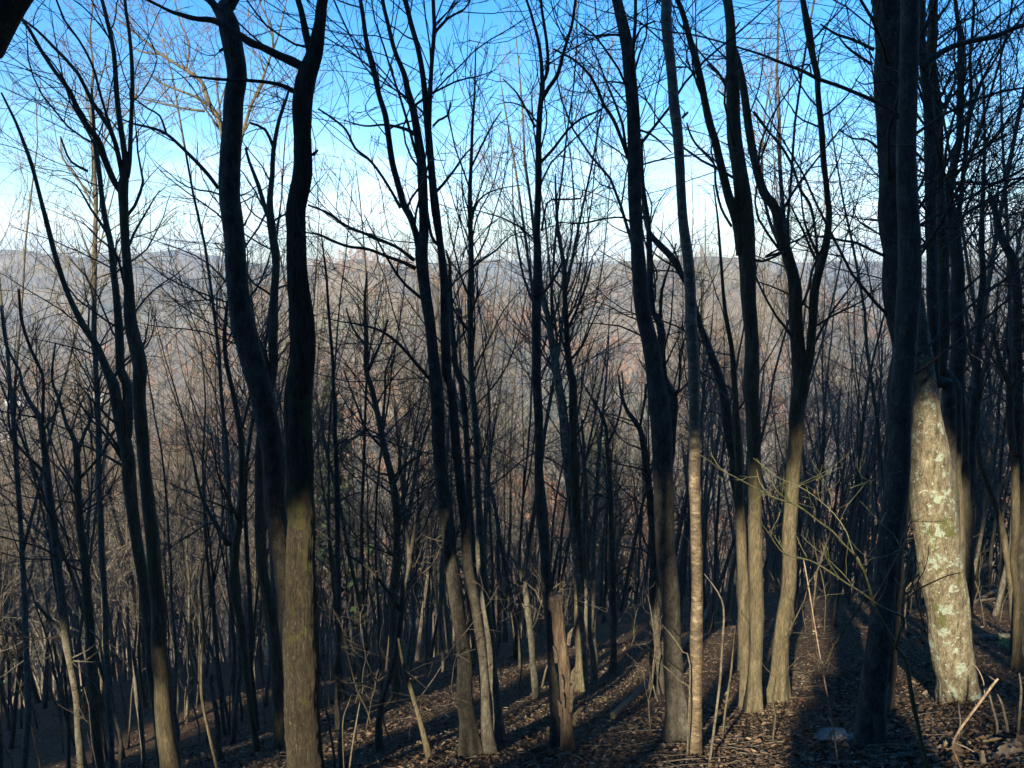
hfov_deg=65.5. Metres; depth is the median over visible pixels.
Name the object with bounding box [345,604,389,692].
sapling
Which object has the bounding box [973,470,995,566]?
sapling
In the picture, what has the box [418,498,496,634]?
bare tree
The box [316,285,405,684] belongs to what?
bare tree
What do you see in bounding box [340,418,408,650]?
bare tree
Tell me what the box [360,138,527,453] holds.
bare tree
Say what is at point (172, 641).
bare tree
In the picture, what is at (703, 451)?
bare tree
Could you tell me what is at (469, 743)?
bare tree
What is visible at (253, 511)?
bare tree
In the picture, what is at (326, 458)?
bare tree
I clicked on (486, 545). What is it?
bare tree
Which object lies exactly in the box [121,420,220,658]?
bare tree
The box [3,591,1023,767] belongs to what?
fallen leaves
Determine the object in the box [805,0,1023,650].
bare tree
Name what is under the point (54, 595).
bare tree
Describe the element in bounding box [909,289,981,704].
lichen tree
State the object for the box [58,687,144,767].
sapling
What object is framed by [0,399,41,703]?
bare tree
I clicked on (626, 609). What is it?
sapling
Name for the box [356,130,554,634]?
bare tree
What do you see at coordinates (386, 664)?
bare tree
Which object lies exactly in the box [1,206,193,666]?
bare tree
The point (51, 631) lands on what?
bare tree
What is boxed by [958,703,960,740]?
cane stub
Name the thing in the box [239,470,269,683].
bare tree
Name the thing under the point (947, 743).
oak leaf
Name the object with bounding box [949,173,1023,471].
bare tree
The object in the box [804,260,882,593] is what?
bare tree
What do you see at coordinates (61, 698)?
bare tree
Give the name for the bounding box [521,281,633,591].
bare tree
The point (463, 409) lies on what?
bare tree
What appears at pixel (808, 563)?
bare tree
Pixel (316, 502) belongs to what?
bare tree
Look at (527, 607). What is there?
young tree
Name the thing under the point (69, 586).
bare tree
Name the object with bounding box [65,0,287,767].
crooked tree
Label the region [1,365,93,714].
bare tree
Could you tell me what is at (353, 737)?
thin stem
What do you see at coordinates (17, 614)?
bare tree
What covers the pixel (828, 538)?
sapling
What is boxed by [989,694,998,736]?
cane stub
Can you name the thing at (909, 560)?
sapling
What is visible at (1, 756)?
bare tree
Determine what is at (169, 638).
bare tree
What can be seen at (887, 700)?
cane stub
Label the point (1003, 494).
bare tree
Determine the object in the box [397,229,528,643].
bare tree
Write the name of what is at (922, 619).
sapling
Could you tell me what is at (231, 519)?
bare tree
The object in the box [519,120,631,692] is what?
bare tree
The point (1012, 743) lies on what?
oak leaf
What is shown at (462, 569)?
bare tree
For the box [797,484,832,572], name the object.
sapling
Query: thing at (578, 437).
bare tree
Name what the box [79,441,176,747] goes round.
bare tree
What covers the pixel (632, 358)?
valley woods
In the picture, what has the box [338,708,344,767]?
thin stem
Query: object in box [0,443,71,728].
bare tree
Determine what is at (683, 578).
bare tree
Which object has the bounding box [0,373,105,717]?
bare tree
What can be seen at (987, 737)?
oak leaf
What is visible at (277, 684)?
bare tree
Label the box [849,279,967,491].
bare tree
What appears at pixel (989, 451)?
bare tree
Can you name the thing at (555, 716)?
dead stem
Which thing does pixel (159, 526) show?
bare tree
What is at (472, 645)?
bare tree
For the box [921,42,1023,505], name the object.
bare tree
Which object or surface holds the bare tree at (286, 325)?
on the ground
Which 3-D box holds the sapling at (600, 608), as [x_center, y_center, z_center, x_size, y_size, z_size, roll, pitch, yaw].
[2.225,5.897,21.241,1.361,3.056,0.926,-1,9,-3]
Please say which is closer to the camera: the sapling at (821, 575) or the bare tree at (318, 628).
the sapling at (821, 575)
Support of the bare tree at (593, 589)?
on the ground
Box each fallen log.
[607,605,709,719]
[974,632,1009,639]
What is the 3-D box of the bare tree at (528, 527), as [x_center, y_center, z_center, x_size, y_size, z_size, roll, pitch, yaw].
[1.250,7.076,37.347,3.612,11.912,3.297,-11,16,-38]
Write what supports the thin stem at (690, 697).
on the ground
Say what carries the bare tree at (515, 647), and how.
on the ground
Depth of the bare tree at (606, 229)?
21.43 m
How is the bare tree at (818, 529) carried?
on the ground
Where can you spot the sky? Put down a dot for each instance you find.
(665, 171)
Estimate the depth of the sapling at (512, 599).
14.93 m
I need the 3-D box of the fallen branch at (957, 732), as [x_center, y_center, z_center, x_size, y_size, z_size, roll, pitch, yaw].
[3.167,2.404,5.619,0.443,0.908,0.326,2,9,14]
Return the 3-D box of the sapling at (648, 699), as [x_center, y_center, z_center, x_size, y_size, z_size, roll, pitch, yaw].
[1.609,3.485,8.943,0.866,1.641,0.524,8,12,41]
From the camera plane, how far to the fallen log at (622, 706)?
12.74 m
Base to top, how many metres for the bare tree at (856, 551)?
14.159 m
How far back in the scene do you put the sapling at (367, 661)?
10.59 m
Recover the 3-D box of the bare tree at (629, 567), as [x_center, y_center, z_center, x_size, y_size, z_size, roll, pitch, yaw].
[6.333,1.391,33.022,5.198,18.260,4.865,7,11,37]
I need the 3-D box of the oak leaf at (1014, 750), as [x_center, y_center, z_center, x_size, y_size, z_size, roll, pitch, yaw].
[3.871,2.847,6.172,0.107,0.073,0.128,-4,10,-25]
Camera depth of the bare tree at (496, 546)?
42.93 m
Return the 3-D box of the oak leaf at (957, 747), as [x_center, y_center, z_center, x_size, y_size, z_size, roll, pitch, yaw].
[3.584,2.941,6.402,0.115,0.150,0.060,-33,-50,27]
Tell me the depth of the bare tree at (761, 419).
41.59 m
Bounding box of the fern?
[996,635,1009,646]
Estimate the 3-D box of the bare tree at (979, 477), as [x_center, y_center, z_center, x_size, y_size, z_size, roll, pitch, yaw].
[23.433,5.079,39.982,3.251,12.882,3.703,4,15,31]
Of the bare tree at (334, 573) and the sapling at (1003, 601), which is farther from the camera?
the bare tree at (334, 573)
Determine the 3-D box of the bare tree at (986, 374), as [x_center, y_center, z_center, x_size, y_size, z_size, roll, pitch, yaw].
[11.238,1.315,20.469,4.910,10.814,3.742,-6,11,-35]
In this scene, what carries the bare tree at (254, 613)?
on the ground
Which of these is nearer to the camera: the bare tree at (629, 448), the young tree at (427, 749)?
the young tree at (427, 749)
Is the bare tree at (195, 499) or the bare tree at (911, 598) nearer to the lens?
the bare tree at (911, 598)
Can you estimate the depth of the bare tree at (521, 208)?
18.85 m
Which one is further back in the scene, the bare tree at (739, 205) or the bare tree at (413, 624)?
the bare tree at (413, 624)
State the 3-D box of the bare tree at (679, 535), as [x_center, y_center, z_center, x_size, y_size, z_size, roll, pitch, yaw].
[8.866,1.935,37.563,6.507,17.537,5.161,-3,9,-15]
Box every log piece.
[610,724,624,730]
[628,725,639,729]
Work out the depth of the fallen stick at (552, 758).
8.28 m
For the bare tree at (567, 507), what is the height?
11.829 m
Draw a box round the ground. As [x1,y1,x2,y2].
[0,249,1023,767]
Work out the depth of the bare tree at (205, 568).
41.82 m
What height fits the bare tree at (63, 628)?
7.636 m
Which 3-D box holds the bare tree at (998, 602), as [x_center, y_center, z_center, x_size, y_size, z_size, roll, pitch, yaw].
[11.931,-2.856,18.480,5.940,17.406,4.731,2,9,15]
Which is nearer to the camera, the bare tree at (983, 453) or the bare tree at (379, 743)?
the bare tree at (379, 743)
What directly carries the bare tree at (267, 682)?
on the ground
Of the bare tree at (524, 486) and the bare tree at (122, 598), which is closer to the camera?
the bare tree at (524, 486)
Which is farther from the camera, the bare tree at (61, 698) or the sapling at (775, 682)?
the bare tree at (61, 698)
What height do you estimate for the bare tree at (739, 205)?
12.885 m
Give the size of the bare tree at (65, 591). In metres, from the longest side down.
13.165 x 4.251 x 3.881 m
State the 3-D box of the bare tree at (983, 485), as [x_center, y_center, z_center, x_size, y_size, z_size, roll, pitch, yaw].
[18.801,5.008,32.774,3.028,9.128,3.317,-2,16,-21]
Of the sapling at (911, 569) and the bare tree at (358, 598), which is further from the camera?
the bare tree at (358, 598)
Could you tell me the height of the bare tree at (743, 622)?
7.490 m
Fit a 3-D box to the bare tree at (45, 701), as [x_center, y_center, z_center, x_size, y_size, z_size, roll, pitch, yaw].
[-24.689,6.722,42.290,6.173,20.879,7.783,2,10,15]
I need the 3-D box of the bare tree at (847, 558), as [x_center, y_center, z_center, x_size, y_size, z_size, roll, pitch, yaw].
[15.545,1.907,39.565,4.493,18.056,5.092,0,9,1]
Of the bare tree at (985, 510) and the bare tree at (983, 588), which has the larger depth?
the bare tree at (983, 588)
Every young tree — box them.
[331,565,511,759]
[423,466,606,699]
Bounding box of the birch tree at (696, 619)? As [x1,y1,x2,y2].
[456,0,702,755]
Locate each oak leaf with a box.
[925,748,938,752]
[942,740,951,748]
[946,753,959,762]
[949,740,963,753]
[965,745,979,754]
[975,735,994,744]
[979,750,985,766]
[983,737,1004,742]
[995,745,1010,757]
[1002,738,1015,748]
[1006,738,1023,750]
[1010,746,1022,754]
[1016,734,1023,743]
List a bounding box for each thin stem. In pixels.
[90,629,122,767]
[132,649,145,767]
[171,684,179,749]
[199,521,217,767]
[209,673,222,760]
[324,696,336,767]
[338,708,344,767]
[342,682,355,767]
[349,701,360,767]
[635,644,690,755]
[660,622,690,754]
[704,574,724,760]
[722,620,737,740]
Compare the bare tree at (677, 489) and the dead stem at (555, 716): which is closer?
the dead stem at (555, 716)
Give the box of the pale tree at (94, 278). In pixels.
[0,0,186,767]
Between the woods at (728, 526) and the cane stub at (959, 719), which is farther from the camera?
the woods at (728, 526)
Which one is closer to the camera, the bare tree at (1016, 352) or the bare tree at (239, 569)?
the bare tree at (1016, 352)
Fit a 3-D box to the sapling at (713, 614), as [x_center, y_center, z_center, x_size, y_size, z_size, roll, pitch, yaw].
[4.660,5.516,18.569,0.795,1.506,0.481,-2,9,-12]
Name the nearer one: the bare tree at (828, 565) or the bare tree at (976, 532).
the bare tree at (976, 532)
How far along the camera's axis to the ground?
27.93 m
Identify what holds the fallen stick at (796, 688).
on the ground
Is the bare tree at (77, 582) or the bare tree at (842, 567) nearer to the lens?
the bare tree at (842, 567)
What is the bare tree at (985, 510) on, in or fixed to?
on the ground
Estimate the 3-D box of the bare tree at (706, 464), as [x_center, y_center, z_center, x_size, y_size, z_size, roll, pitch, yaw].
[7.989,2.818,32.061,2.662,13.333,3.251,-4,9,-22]
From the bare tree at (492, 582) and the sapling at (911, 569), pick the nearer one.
the sapling at (911, 569)
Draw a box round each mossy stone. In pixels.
[813,727,845,742]
[829,729,852,742]
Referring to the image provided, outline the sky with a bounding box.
[0,0,1023,266]
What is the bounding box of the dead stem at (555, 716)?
[528,535,594,748]
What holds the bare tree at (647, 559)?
on the ground
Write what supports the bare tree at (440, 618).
on the ground
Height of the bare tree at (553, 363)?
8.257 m
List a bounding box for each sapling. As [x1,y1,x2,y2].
[0,692,17,767]
[56,686,87,736]
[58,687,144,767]
[168,589,216,767]
[170,575,220,749]
[176,625,195,726]
[180,633,220,733]
[210,572,254,724]
[222,653,247,716]
[241,687,271,744]
[316,584,334,654]
[316,603,375,723]
[316,611,351,703]
[317,580,329,705]
[323,607,363,707]
[334,600,406,740]
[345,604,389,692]
[348,594,388,687]
[355,600,403,701]
[355,671,390,728]
[382,508,414,683]
[413,551,433,674]
[438,595,472,671]
[443,610,471,690]
[488,494,534,688]
[492,567,525,658]
[524,571,579,682]
[532,553,577,632]
[541,488,617,688]
[588,560,609,625]
[605,584,639,628]
[618,566,635,633]
[620,549,662,629]
[621,568,648,645]
[624,548,662,700]
[627,618,687,738]
[676,509,721,601]
[704,596,722,636]
[726,505,764,622]
[727,485,797,637]
[740,554,848,743]
[794,580,808,632]
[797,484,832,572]
[798,410,877,630]
[802,520,841,630]
[825,522,912,663]
[833,539,875,625]
[873,514,927,635]
[900,522,914,610]
[902,477,992,610]
[904,510,916,637]
[906,533,919,606]
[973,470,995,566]
[973,539,999,607]
[974,566,994,625]
[994,574,1007,622]
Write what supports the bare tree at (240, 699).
on the ground
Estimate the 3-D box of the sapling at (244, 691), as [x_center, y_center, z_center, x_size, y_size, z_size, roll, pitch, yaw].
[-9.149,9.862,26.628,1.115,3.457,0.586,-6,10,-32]
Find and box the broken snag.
[548,592,578,752]
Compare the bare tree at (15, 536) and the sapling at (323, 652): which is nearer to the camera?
the sapling at (323, 652)
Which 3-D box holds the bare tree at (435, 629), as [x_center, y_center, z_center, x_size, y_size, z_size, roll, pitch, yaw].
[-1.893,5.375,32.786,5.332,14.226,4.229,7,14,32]
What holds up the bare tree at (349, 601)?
on the ground
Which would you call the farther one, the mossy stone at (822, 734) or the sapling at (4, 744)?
the sapling at (4, 744)
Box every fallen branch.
[921,664,998,767]
[975,587,1007,602]
[981,596,1006,600]
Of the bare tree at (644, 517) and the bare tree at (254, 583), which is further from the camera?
the bare tree at (644, 517)
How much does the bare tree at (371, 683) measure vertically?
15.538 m
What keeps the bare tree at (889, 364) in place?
on the ground
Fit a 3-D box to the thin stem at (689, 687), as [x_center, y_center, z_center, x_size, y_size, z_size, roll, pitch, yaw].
[1.551,2.930,7.586,0.045,1.267,0.398,-6,11,-36]
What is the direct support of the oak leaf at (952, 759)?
on the ground
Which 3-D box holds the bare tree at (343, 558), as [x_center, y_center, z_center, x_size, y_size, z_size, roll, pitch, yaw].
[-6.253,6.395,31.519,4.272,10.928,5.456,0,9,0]
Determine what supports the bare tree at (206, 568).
on the ground
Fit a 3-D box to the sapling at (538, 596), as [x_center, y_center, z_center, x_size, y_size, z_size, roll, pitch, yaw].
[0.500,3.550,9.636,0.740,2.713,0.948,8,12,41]
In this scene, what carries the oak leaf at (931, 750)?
on the ground
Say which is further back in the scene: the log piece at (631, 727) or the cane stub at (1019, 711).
the log piece at (631, 727)
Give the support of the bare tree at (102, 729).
on the ground
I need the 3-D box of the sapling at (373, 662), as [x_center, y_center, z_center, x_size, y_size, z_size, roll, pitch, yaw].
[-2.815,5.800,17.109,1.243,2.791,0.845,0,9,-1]
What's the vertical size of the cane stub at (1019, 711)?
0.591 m
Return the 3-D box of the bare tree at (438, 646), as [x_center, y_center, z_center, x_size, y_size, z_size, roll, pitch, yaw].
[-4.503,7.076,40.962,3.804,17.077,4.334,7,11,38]
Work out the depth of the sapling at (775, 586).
16.67 m
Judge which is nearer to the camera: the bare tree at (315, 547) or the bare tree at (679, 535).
the bare tree at (315, 547)
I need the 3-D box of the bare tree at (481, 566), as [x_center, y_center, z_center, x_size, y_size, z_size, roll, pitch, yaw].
[-0.783,0.363,9.244,2.910,9.037,2.241,-8,12,-41]
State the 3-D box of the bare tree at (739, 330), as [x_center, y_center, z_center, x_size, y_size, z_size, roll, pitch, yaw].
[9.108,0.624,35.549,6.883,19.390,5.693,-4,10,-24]
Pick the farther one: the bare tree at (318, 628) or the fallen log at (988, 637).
the bare tree at (318, 628)
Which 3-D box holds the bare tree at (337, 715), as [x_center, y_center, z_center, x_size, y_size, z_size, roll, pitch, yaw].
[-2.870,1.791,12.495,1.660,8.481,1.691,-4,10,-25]
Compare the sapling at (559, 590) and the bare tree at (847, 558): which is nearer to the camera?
the sapling at (559, 590)
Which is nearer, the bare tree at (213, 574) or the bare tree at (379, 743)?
the bare tree at (379, 743)
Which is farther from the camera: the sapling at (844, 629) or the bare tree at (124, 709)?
the bare tree at (124, 709)
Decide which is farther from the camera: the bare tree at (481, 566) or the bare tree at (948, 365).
the bare tree at (948, 365)
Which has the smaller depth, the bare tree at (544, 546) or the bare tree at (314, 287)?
the bare tree at (544, 546)
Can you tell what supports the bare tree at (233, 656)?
on the ground
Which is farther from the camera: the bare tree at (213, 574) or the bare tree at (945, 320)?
the bare tree at (213, 574)
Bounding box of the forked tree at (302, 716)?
[96,0,359,767]
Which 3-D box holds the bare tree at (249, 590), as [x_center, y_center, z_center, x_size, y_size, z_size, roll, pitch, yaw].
[-5.235,0.711,16.223,3.445,14.082,3.924,-3,13,-23]
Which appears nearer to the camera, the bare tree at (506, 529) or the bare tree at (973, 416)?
the bare tree at (973, 416)
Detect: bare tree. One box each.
[0,0,200,767]
[0,8,175,767]
[0,88,212,767]
[0,240,57,767]
[0,248,134,758]
[0,248,173,767]
[0,266,144,767]
[0,277,134,767]
[0,296,107,767]
[0,309,95,748]
[0,318,160,767]
[0,347,111,709]
[0,351,35,713]
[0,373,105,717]
[0,387,65,600]
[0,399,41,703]
[0,426,57,767]
[0,428,69,767]
[0,434,42,607]
[0,439,48,730]
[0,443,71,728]
[0,443,93,694]
[0,455,50,722]
[0,456,55,728]
[0,470,79,752]
[0,502,79,746]
[0,546,10,731]
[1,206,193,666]
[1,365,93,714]
[3,491,110,753]
[4,344,144,761]
[14,474,129,711]
[15,438,130,716]
[18,252,191,698]
[19,452,100,707]
[20,395,135,728]
[26,427,159,598]
[29,457,89,694]
[34,456,77,614]
[35,399,137,729]
[39,323,180,708]
[53,144,263,732]
[57,326,197,688]
[59,436,135,619]
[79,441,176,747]
[83,318,216,706]
[89,450,169,687]
[96,253,255,735]
[102,288,284,734]
[104,340,201,720]
[104,350,216,705]
[108,269,250,704]
[108,286,248,710]
[110,218,250,722]
[114,456,198,683]
[117,407,183,602]
[118,0,340,743]
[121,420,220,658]
[123,382,220,585]
[127,256,332,751]
[142,318,267,721]
[151,93,425,478]
[153,338,236,671]
[161,443,256,654]
[162,201,373,528]
[163,83,346,750]
[163,399,253,677]
[166,50,345,729]
[170,233,356,706]
[173,193,374,499]
[173,482,235,699]
[174,432,245,707]
[190,0,511,758]
[193,235,380,540]
[194,338,355,640]
[201,117,399,689]
[207,240,351,557]
[207,474,259,615]
[213,514,269,643]
[214,338,324,668]
[215,367,359,601]
[216,356,282,686]
[221,240,371,487]
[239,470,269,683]
[249,469,325,611]
[250,333,369,539]
[252,144,413,699]
[257,0,550,755]
[280,243,547,701]
[282,306,373,697]
[285,224,388,730]
[310,112,450,689]
[312,9,569,740]
[312,219,456,691]
[314,145,506,677]
[314,387,384,657]
[314,423,390,679]
[315,475,353,679]
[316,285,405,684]
[316,426,528,752]
[318,305,395,673]
[322,472,385,670]
[323,377,422,674]
[325,156,469,676]
[326,532,368,662]
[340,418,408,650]
[344,375,440,669]
[355,245,506,686]
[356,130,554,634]
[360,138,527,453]
[369,376,536,669]
[376,300,457,663]
[378,482,439,595]
[381,178,504,672]
[390,392,458,652]
[393,250,490,674]
[395,249,507,507]
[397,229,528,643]
[399,467,458,664]
[402,415,460,660]
[406,413,459,655]
[416,256,558,642]
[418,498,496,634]
[422,397,534,657]
[428,1,680,647]
[429,214,621,714]
[437,481,506,651]
[438,0,706,591]
[445,215,557,667]
[446,190,530,650]
[447,164,652,665]
[447,216,542,652]
[458,0,714,742]
[461,44,717,643]
[462,331,555,641]
[463,331,535,646]
[465,0,672,659]
[472,347,543,642]
[480,241,635,692]
[481,428,535,598]
[492,0,797,742]
[501,301,614,565]
[501,366,641,683]
[511,426,566,636]
[513,395,590,603]
[518,206,648,649]
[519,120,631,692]
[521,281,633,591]
[522,351,613,627]
[528,336,730,691]
[544,311,625,647]
[545,295,677,549]
[546,330,650,664]
[546,368,676,556]
[546,404,608,621]
[547,355,675,673]
[550,324,639,573]
[556,262,641,622]
[556,439,599,548]
[559,159,747,670]
[561,373,674,602]
[572,0,881,714]
[576,134,739,694]
[587,339,637,613]
[598,319,688,526]
[601,200,743,610]
[608,236,700,613]
[613,328,655,604]
[617,428,678,600]
[621,0,1023,747]
[626,104,766,610]
[627,189,769,589]
[631,183,793,543]
[638,297,717,594]
[639,238,745,558]
[643,0,1023,709]
[660,0,917,634]
[666,181,791,708]
[667,192,744,604]
[673,292,744,537]
[674,421,722,582]
[676,167,799,628]
[676,276,771,608]
[677,402,724,594]
[678,0,882,703]
[678,276,812,498]
[680,207,791,517]
[701,339,803,616]
[703,155,870,627]
[706,220,814,593]
[718,53,924,597]
[725,263,853,591]
[725,298,804,480]
[736,135,925,625]
[743,349,851,592]
[756,198,884,593]
[761,363,805,591]
[761,387,851,591]
[762,58,950,621]
[762,262,890,597]
[763,296,830,590]
[778,247,871,597]
[783,216,867,593]
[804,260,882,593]
[804,311,891,594]
[804,361,871,596]
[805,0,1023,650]
[808,0,1023,577]
[813,280,926,531]
[814,259,992,604]
[815,348,886,584]
[821,193,1001,601]
[822,333,890,575]
[823,0,1023,414]
[837,0,1023,526]
[845,254,999,587]
[849,229,1005,444]
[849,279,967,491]
[863,256,982,428]
[864,314,994,593]
[865,241,992,439]
[881,242,1023,468]
[885,175,996,616]
[912,20,1022,596]
[917,135,1023,654]
[920,1,1023,614]
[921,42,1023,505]
[921,96,1023,590]
[922,280,1004,602]
[925,35,1023,573]
[938,217,1023,593]
[938,268,1023,631]
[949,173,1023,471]
[963,280,1023,669]
[965,184,1023,592]
[970,181,1023,575]
[972,317,1007,508]
[972,382,1002,515]
[973,424,1010,559]
[980,136,1023,598]
[980,344,1023,594]
[980,411,1023,591]
[989,449,1009,519]
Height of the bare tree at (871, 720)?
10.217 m
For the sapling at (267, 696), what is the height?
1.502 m
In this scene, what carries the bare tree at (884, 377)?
on the ground
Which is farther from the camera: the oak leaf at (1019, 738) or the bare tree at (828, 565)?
the bare tree at (828, 565)
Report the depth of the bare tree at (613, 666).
15.63 m
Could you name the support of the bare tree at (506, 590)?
on the ground
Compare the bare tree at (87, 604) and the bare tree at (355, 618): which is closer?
the bare tree at (87, 604)
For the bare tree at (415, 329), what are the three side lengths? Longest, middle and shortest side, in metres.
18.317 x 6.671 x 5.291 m
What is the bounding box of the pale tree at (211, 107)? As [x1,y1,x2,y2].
[65,0,375,603]
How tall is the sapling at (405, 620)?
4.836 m
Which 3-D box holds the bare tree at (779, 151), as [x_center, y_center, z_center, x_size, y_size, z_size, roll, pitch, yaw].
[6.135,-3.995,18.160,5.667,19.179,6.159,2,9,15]
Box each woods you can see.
[0,242,1023,616]
[0,302,1023,713]
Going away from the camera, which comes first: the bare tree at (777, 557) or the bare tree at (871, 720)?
the bare tree at (871, 720)
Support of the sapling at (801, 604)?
on the ground
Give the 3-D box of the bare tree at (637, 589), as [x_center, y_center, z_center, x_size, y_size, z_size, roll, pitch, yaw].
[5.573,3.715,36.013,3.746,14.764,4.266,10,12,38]
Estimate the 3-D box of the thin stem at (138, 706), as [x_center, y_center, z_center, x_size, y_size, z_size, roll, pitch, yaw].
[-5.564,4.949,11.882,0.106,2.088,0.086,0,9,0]
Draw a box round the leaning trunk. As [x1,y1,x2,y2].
[0,0,33,58]
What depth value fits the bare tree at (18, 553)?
19.28 m
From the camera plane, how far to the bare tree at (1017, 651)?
11.70 m
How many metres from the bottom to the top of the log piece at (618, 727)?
0.098 m
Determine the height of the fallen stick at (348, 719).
0.265 m
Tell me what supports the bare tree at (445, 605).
on the ground
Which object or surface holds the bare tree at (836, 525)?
on the ground
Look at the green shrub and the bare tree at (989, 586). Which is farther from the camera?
the bare tree at (989, 586)
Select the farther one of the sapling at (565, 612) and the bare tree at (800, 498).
the bare tree at (800, 498)
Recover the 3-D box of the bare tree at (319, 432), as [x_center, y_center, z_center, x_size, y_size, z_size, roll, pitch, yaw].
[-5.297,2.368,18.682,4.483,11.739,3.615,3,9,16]
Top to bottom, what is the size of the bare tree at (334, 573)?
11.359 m
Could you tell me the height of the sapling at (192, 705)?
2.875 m
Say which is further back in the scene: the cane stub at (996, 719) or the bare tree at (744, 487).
the bare tree at (744, 487)
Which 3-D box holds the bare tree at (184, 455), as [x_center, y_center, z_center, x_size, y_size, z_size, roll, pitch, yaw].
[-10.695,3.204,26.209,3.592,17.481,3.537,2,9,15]
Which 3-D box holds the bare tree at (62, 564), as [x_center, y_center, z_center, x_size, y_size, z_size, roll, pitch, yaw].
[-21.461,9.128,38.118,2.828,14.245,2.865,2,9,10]
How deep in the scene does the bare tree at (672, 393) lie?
11.89 m
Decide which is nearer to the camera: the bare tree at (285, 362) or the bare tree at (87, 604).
the bare tree at (87, 604)
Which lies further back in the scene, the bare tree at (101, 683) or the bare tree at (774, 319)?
the bare tree at (774, 319)
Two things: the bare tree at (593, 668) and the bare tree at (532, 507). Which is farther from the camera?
the bare tree at (532, 507)
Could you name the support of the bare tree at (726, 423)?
on the ground
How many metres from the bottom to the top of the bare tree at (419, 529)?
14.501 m
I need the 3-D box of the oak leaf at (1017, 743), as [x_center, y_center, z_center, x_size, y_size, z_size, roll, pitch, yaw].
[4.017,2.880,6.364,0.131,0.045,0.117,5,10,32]
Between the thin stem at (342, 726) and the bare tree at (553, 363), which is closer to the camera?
the thin stem at (342, 726)
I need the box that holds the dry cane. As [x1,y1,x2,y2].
[790,521,838,767]
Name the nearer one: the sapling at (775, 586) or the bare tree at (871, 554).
the sapling at (775, 586)
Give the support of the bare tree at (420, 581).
on the ground
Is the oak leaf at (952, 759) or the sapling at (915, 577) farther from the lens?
the sapling at (915, 577)
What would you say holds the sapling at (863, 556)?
on the ground
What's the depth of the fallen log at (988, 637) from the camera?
15.58 m
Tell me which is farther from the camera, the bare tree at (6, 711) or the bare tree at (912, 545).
the bare tree at (912, 545)
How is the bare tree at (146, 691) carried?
on the ground
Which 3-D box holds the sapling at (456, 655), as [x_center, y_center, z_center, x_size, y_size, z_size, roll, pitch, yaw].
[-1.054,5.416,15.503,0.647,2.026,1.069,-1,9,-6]
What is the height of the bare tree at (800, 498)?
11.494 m
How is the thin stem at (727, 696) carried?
on the ground
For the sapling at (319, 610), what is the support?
on the ground
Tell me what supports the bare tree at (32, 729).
on the ground
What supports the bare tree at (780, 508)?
on the ground
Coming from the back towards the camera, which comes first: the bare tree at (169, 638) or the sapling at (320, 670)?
the bare tree at (169, 638)
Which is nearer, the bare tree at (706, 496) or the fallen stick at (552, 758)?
the fallen stick at (552, 758)
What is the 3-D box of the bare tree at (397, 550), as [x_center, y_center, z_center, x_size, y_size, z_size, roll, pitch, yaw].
[-2.095,2.486,15.387,5.745,10.256,4.530,0,9,0]
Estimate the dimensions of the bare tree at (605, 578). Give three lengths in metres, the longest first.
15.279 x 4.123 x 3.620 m
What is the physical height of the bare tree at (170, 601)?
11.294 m
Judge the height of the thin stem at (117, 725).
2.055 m
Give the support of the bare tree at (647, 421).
on the ground
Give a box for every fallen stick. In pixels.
[259,735,272,739]
[321,718,355,724]
[545,751,570,762]
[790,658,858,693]
[794,681,852,689]
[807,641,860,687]
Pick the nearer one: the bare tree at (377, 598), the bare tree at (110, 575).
the bare tree at (377, 598)
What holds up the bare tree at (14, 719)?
on the ground
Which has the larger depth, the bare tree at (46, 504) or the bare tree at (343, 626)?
the bare tree at (343, 626)
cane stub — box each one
[886,682,889,717]
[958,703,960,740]
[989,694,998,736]
[997,694,1008,735]
[1016,673,1022,734]
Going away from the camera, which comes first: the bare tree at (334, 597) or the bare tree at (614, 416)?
the bare tree at (334, 597)
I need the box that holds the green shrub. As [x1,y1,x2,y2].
[697,448,959,767]
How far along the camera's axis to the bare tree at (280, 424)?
21.56 m
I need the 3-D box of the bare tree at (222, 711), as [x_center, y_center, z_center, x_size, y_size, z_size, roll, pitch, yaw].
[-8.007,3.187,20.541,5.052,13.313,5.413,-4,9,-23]
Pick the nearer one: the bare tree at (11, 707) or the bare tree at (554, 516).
the bare tree at (554, 516)
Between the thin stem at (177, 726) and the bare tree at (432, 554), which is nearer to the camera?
the thin stem at (177, 726)
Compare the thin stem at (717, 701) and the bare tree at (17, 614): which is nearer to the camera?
the thin stem at (717, 701)
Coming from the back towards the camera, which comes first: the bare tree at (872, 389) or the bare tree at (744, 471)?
the bare tree at (744, 471)
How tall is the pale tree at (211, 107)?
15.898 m
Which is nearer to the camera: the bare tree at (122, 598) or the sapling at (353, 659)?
the sapling at (353, 659)
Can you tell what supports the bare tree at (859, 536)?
on the ground
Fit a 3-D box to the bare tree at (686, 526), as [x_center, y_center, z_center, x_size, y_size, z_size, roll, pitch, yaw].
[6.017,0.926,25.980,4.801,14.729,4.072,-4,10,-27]
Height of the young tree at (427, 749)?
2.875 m
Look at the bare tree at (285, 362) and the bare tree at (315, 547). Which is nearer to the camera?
the bare tree at (315, 547)
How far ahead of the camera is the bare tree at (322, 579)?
38.63 m
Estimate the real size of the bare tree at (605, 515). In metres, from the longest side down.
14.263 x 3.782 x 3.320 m
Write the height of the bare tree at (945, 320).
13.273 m
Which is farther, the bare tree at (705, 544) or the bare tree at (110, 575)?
the bare tree at (110, 575)
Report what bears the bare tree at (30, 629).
on the ground
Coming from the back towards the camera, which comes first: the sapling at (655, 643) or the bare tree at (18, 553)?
the bare tree at (18, 553)
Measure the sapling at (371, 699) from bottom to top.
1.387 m
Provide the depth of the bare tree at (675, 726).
7.84 m
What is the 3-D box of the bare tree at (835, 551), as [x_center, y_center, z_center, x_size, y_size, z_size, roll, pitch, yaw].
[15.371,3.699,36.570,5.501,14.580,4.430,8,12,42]
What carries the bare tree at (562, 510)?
on the ground

